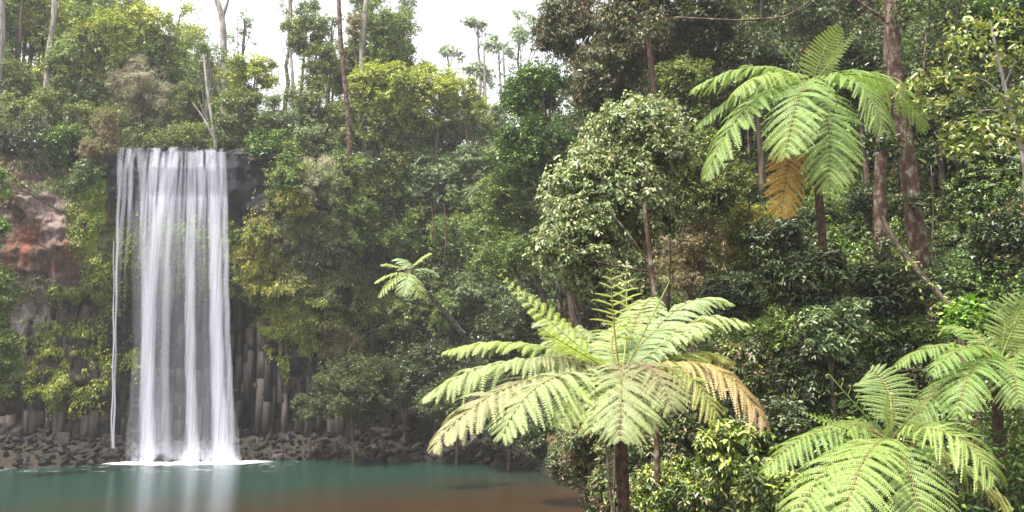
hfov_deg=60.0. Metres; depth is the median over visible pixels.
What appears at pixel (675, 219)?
shrub
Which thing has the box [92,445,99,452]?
rock
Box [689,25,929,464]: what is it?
tree fern
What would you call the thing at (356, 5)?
tree
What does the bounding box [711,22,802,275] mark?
tree
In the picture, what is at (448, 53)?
umbrella tree
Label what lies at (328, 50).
tree
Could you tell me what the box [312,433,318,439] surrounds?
rock
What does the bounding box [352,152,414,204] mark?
tree
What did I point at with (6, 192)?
shrub
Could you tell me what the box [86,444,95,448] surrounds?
rock
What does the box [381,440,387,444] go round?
rock
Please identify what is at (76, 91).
shrub
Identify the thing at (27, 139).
shrub
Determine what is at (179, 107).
tree
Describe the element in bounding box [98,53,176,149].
shrub
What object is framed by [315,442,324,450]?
rock
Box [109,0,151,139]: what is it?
tree
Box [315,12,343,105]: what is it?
tree
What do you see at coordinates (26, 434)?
rock
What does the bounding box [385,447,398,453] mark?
rock
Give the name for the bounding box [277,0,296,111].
tree
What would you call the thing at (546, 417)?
shrub
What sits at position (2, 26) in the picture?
tree
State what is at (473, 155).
tree
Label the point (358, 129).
tree
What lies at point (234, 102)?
shrub
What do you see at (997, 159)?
tree
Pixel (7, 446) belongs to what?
rock
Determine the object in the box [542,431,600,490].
shrub
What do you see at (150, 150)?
rock
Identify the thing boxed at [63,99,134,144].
shrub
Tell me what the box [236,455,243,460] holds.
rock
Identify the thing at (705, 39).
tree
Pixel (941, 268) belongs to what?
shrub
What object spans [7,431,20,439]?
rock
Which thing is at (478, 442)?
rock
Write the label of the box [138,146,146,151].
rock
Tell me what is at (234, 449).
rock
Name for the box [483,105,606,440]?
tree
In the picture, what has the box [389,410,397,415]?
rock
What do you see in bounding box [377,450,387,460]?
rock
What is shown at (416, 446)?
rock
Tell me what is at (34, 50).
tree
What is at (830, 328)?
shrub
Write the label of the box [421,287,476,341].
shrub
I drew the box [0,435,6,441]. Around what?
rock
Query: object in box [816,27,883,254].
tree
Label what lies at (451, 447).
rock
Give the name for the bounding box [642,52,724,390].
tree
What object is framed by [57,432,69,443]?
rock
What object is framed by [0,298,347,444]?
basalt columns
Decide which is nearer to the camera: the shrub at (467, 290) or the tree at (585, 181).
the tree at (585, 181)
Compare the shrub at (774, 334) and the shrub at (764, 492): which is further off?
the shrub at (774, 334)
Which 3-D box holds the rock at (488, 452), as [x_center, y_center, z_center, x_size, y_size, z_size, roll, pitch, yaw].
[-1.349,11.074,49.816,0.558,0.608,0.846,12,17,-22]
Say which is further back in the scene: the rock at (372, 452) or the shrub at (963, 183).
the rock at (372, 452)
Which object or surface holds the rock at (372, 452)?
on the ground
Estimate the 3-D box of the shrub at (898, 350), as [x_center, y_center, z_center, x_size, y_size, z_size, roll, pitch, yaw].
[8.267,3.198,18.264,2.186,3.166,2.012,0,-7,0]
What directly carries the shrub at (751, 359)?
on the ground
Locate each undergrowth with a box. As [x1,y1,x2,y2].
[0,69,647,398]
[601,3,1022,450]
[612,35,1023,511]
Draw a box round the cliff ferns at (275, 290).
[0,150,388,423]
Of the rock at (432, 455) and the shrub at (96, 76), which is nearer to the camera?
the rock at (432, 455)
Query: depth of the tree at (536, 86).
43.33 m
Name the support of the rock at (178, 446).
on the ground
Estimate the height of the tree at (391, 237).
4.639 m
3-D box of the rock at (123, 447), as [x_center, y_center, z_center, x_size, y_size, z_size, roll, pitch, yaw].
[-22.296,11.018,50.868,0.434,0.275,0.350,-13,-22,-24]
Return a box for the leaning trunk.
[880,216,969,440]
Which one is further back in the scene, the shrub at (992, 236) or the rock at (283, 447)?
the rock at (283, 447)
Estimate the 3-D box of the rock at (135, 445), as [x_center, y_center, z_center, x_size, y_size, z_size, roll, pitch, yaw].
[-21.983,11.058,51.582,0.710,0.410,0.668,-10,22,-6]
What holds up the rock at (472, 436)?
on the ground
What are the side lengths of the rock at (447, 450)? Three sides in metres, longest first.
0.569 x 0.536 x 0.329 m
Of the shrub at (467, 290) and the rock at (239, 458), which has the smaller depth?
the rock at (239, 458)
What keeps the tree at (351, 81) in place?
on the ground
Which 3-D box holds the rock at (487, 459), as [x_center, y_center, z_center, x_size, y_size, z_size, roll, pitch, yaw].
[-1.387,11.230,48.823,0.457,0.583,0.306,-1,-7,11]
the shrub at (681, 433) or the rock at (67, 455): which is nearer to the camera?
the shrub at (681, 433)
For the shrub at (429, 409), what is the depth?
48.46 m
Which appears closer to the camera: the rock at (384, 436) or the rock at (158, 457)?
the rock at (158, 457)
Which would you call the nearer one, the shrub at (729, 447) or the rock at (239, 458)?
the shrub at (729, 447)
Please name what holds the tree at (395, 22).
on the ground
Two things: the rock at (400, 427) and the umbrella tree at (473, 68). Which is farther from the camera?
the umbrella tree at (473, 68)
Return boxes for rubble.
[0,408,546,471]
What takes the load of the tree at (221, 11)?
on the ground
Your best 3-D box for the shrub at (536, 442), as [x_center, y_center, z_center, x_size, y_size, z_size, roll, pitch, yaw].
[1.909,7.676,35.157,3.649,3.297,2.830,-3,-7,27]
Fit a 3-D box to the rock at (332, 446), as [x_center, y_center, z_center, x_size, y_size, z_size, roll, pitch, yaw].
[-10.123,11.130,51.695,1.533,0.505,0.437,-2,-7,16]
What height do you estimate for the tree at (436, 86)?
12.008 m
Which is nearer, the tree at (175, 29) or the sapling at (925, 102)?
the sapling at (925, 102)
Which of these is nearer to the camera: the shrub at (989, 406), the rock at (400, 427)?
the shrub at (989, 406)
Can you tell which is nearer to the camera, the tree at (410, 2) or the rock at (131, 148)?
the rock at (131, 148)
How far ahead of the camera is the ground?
52.34 m
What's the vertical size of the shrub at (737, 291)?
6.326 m
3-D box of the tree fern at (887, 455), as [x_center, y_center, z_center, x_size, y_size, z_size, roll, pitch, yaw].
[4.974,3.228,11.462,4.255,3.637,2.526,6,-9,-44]
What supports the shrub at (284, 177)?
on the cliff
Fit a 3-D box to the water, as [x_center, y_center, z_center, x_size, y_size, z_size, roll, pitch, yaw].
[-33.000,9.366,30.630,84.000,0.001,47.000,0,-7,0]
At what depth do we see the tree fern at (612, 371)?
12.06 m
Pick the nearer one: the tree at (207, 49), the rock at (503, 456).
the rock at (503, 456)
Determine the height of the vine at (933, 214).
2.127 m
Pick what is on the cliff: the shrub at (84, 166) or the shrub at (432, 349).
the shrub at (84, 166)
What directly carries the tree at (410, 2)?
on the ground
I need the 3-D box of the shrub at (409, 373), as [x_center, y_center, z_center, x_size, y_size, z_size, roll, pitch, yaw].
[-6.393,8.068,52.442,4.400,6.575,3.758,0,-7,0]
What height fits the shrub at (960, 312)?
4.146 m
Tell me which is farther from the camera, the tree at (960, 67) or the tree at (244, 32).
the tree at (244, 32)
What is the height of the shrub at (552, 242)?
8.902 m
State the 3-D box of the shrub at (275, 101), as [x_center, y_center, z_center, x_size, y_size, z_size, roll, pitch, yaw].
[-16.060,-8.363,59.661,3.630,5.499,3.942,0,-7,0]
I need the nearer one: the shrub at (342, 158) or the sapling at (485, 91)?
the shrub at (342, 158)
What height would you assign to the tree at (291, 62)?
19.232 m
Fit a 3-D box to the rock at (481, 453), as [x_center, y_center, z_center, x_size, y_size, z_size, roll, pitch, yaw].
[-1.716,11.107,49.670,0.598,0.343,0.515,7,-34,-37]
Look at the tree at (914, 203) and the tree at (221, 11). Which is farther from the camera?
the tree at (221, 11)
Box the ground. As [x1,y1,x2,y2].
[0,66,1023,511]
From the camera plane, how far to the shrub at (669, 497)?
17.13 m
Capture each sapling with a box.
[483,44,486,116]
[502,46,505,121]
[891,0,1023,194]
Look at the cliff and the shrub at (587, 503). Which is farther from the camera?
the cliff
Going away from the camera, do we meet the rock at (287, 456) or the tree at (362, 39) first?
the rock at (287, 456)
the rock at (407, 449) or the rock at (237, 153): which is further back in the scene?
the rock at (237, 153)
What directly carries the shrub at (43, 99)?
on the ground
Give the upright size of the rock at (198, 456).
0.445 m
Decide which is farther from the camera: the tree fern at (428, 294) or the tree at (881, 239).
the tree fern at (428, 294)
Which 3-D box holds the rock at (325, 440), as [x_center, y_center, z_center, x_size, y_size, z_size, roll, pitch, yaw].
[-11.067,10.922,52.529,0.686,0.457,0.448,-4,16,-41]
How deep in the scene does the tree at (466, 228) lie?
57.69 m
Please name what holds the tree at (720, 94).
on the ground
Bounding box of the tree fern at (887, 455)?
[758,363,1011,511]
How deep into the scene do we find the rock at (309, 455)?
50.62 m
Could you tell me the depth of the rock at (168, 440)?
51.83 m
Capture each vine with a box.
[431,203,433,240]
[443,203,446,257]
[668,237,670,299]
[715,130,718,205]
[747,131,750,221]
[930,165,933,256]
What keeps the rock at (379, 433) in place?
on the ground
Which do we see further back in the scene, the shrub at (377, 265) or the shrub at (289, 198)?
the shrub at (377, 265)
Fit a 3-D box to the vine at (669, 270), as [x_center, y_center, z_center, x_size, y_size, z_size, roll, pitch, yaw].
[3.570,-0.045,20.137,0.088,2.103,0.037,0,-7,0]
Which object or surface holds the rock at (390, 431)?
on the ground
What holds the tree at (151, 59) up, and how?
on the ground
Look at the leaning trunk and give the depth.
18.00 m
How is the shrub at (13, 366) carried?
on the cliff
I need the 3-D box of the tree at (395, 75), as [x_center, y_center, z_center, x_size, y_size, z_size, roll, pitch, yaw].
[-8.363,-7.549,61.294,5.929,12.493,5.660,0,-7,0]
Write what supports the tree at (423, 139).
on the ground
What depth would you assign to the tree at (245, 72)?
61.50 m
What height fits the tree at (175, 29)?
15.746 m
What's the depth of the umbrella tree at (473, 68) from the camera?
82.95 m
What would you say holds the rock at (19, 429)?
on the ground
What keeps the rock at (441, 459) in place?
on the ground
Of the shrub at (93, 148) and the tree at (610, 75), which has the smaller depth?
the tree at (610, 75)
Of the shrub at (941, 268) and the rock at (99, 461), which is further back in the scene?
the rock at (99, 461)
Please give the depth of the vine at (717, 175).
23.37 m
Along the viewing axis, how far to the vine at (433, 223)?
41.41 m
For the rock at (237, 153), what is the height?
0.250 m
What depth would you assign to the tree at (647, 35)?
28.59 m
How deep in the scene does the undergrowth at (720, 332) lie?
29.27 m
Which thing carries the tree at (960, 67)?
on the ground
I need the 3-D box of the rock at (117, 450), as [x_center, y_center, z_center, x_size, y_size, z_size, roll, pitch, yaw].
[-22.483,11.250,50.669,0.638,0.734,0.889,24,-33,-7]
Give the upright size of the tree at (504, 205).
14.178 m
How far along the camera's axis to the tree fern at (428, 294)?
39.07 m
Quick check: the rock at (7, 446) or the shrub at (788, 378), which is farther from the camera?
the rock at (7, 446)
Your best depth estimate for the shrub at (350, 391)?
48.82 m
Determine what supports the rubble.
on the ground
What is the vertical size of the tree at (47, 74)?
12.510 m
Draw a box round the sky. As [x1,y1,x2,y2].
[13,0,672,154]
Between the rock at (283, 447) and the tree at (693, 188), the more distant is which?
the rock at (283, 447)
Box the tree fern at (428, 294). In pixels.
[374,253,465,335]
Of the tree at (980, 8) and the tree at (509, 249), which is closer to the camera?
the tree at (980, 8)
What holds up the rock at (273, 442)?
on the ground
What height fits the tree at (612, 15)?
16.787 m
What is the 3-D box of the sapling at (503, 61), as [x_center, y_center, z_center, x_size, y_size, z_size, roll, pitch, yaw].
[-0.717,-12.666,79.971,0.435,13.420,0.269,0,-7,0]
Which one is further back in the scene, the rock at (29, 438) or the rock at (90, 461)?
the rock at (29, 438)
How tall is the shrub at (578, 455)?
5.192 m
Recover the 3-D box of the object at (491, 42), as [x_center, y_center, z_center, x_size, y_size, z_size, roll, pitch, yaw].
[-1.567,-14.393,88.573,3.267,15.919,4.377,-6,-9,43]
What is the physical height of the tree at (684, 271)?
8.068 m
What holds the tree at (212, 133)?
on the ground
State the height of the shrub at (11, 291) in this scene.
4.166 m
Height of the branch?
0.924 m
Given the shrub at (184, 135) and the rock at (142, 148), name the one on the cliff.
the shrub at (184, 135)
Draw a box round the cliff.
[0,146,379,445]
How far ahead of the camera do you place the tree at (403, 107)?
60.82 m
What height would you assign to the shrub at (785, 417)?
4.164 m
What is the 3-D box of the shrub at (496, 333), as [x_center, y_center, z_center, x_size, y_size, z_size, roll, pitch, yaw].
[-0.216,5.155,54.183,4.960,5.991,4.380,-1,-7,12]
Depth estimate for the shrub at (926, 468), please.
15.43 m
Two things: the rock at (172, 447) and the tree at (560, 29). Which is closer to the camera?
the tree at (560, 29)
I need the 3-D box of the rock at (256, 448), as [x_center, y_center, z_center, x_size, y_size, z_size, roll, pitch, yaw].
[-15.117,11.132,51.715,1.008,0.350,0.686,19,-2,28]
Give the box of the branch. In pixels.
[676,0,810,20]
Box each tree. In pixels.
[0,0,4,117]
[0,53,57,126]
[3,0,48,75]
[6,0,75,75]
[21,17,71,90]
[40,0,56,148]
[64,6,138,138]
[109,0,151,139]
[120,41,180,134]
[155,7,184,115]
[162,11,205,124]
[167,79,205,131]
[175,30,229,133]
[192,53,216,151]
[214,0,228,126]
[215,52,286,135]
[219,2,259,112]
[271,70,343,150]
[273,0,295,128]
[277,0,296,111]
[297,38,340,158]
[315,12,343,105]
[317,94,400,159]
[342,0,393,102]
[343,8,372,138]
[347,56,388,195]
[349,59,430,213]
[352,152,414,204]
[359,0,368,152]
[359,0,421,138]
[373,114,449,166]
[386,87,447,233]
[392,0,431,61]
[397,146,473,213]
[403,60,466,220]
[420,205,505,271]
[427,106,498,182]
[434,72,491,214]
[437,44,467,120]
[451,135,502,184]
[459,15,496,142]
[459,224,559,391]
[461,61,502,114]
[466,169,568,370]
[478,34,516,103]
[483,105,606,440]
[494,54,605,406]
[500,7,544,74]
[530,0,645,401]
[535,133,673,433]
[561,38,652,402]
[572,76,702,433]
[585,0,696,352]
[589,165,660,511]
[615,1,689,388]
[640,216,739,404]
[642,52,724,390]
[652,126,758,454]
[659,0,754,338]
[666,0,758,270]
[709,197,772,320]
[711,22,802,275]
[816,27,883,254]
[847,13,918,265]
[854,0,940,343]
[899,0,965,47]
[903,52,990,160]
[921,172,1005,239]
[932,85,1023,187]
[958,0,1023,90]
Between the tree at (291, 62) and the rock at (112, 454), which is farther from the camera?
the tree at (291, 62)
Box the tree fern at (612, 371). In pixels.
[420,268,771,511]
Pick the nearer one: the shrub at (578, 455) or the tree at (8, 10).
the shrub at (578, 455)
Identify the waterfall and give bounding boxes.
[104,166,257,464]
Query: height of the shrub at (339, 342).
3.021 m
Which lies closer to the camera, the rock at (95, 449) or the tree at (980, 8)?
the tree at (980, 8)
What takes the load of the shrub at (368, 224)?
on the ground
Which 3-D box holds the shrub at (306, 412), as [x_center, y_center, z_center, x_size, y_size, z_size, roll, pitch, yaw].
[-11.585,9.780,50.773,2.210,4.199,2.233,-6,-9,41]
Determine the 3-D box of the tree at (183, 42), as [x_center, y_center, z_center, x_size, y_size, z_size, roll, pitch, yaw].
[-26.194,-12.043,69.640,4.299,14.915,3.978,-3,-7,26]
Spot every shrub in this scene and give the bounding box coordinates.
[0,82,86,143]
[0,113,60,161]
[0,164,69,216]
[0,214,66,257]
[0,263,81,331]
[0,324,79,397]
[23,49,108,124]
[35,119,104,171]
[50,72,126,123]
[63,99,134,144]
[68,157,105,189]
[74,106,124,167]
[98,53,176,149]
[129,117,238,150]
[201,83,277,147]
[240,127,300,166]
[247,92,300,139]
[262,150,318,203]
[272,187,315,219]
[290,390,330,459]
[292,154,341,203]
[302,235,349,287]
[307,349,404,463]
[317,323,365,367]
[320,148,369,205]
[340,193,381,256]
[357,290,423,355]
[360,237,388,289]
[363,196,373,232]
[373,337,439,446]
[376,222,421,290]
[395,336,471,436]
[412,371,491,464]
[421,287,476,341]
[441,260,511,319]
[465,372,542,469]
[467,292,546,381]
[517,409,555,463]
[523,210,631,511]
[539,380,606,436]
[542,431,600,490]
[554,402,613,511]
[560,247,667,511]
[575,468,604,511]
[585,444,643,511]
[615,162,699,405]
[627,391,713,471]
[629,452,719,511]
[684,336,777,511]
[688,417,778,511]
[690,270,772,511]
[730,314,809,467]
[730,461,821,511]
[734,394,818,473]
[736,209,818,359]
[750,244,855,510]
[764,343,870,504]
[790,295,884,504]
[833,259,938,432]
[853,310,950,429]
[858,334,957,444]
[911,442,1023,511]
[928,248,1005,300]
[937,292,997,444]
[963,206,1023,345]
[970,387,1023,470]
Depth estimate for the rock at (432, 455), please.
50.33 m
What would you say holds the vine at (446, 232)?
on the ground
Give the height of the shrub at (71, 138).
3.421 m
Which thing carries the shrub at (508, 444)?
on the ground
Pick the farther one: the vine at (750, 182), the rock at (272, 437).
the rock at (272, 437)
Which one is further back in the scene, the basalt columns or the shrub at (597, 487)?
the basalt columns
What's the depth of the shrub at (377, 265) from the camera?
57.54 m
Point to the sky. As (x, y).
(441, 18)
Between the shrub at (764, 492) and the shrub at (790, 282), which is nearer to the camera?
the shrub at (764, 492)
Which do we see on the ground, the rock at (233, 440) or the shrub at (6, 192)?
the rock at (233, 440)
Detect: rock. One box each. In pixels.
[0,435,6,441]
[3,441,14,449]
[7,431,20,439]
[10,426,23,432]
[19,432,29,435]
[27,436,33,441]
[43,456,50,463]
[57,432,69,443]
[61,453,70,458]
[71,448,88,452]
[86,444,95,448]
[86,458,94,463]
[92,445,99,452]
[96,457,102,463]
[109,451,119,457]
[113,447,124,453]
[119,445,127,449]
[127,146,136,150]
[129,441,140,448]
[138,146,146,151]
[145,148,152,152]
[150,454,165,461]
[160,145,167,150]
[164,434,172,443]
[169,444,176,450]
[174,441,185,450]
[195,451,201,459]
[223,454,234,460]
[229,436,240,444]
[229,446,242,452]
[233,152,243,155]
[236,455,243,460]
[251,443,260,450]
[269,435,275,440]
[270,440,278,445]
[271,453,285,459]
[275,456,283,460]
[279,445,287,450]
[284,453,292,459]
[306,451,314,458]
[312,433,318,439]
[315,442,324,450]
[319,437,330,443]
[328,442,343,449]
[336,435,350,445]
[365,449,376,456]
[371,427,381,433]
[376,431,386,436]
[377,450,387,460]
[381,433,387,439]
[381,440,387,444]
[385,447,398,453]
[387,429,400,438]
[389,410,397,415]
[393,457,400,461]
[397,423,409,430]
[403,446,411,452]
[411,442,421,450]
[429,452,437,458]
[436,457,448,461]
[442,447,450,452]
[448,445,455,449]
[465,447,477,453]
[470,433,477,442]
[474,440,481,446]
[475,450,484,456]
[483,457,490,463]
[485,448,493,456]
[501,451,513,460]
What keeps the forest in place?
on the ground
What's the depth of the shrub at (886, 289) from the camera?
18.56 m
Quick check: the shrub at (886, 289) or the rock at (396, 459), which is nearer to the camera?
the shrub at (886, 289)
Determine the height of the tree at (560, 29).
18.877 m
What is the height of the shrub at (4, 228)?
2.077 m
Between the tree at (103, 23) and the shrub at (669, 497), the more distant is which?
the tree at (103, 23)
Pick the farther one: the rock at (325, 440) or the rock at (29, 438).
the rock at (325, 440)
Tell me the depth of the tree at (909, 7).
34.78 m
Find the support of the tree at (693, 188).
on the ground
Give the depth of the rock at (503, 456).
48.52 m
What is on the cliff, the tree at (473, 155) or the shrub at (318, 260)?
the shrub at (318, 260)
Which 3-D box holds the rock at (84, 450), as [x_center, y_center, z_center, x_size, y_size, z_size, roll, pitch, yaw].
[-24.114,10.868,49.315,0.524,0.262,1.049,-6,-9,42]
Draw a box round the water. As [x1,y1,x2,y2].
[0,460,582,511]
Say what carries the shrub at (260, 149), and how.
on the cliff
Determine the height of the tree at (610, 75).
15.644 m
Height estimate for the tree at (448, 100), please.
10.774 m
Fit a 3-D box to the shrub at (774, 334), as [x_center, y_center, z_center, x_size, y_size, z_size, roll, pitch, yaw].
[5.951,3.820,19.706,2.114,5.098,1.972,0,-7,0]
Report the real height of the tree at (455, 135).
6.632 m
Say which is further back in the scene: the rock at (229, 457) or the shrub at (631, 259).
the rock at (229, 457)
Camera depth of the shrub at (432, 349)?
52.44 m
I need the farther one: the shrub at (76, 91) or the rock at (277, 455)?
the shrub at (76, 91)
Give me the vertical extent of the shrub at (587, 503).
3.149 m
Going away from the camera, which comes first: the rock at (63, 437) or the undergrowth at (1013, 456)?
the undergrowth at (1013, 456)
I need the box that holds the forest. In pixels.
[3,0,1023,474]
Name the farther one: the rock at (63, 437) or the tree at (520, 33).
the tree at (520, 33)
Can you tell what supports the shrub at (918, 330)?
on the ground
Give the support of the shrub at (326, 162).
on the cliff
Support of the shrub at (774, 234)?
on the ground
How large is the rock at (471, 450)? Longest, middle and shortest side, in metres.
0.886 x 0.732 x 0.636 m
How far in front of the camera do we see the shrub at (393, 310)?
55.66 m
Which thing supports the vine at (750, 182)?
hanging from the tree at (693, 188)
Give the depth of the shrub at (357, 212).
55.06 m
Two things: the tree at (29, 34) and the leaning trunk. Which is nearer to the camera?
the leaning trunk
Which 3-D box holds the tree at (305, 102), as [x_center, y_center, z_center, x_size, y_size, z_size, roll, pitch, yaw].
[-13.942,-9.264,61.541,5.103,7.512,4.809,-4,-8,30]
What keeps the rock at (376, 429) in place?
on the ground
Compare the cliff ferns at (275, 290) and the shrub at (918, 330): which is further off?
the cliff ferns at (275, 290)
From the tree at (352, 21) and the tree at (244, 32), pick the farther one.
the tree at (244, 32)
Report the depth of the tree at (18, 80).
59.79 m
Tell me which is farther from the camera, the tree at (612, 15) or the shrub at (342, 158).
the shrub at (342, 158)
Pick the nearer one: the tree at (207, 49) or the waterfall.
the waterfall
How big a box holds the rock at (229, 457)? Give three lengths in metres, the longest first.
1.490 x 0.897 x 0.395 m
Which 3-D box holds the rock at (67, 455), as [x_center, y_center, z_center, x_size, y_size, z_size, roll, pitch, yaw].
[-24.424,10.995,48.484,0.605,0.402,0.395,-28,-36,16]
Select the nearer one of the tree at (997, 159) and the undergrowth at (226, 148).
the tree at (997, 159)
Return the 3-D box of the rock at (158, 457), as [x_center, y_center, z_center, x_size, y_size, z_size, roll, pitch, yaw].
[-20.346,11.492,50.056,2.004,0.672,0.465,-2,-7,17]
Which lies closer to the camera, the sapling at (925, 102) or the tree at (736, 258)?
the sapling at (925, 102)
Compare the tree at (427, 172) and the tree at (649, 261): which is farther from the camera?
the tree at (427, 172)
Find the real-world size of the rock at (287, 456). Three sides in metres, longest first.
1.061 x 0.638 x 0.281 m
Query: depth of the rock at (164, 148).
52.58 m
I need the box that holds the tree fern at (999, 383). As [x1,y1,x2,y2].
[894,292,1023,511]
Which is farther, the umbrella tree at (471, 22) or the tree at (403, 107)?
the umbrella tree at (471, 22)
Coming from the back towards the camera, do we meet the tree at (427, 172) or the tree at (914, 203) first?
the tree at (427, 172)
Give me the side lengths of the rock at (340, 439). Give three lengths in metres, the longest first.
0.912 x 0.607 x 0.596 m
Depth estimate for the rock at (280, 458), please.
50.33 m
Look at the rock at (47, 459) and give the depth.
47.64 m

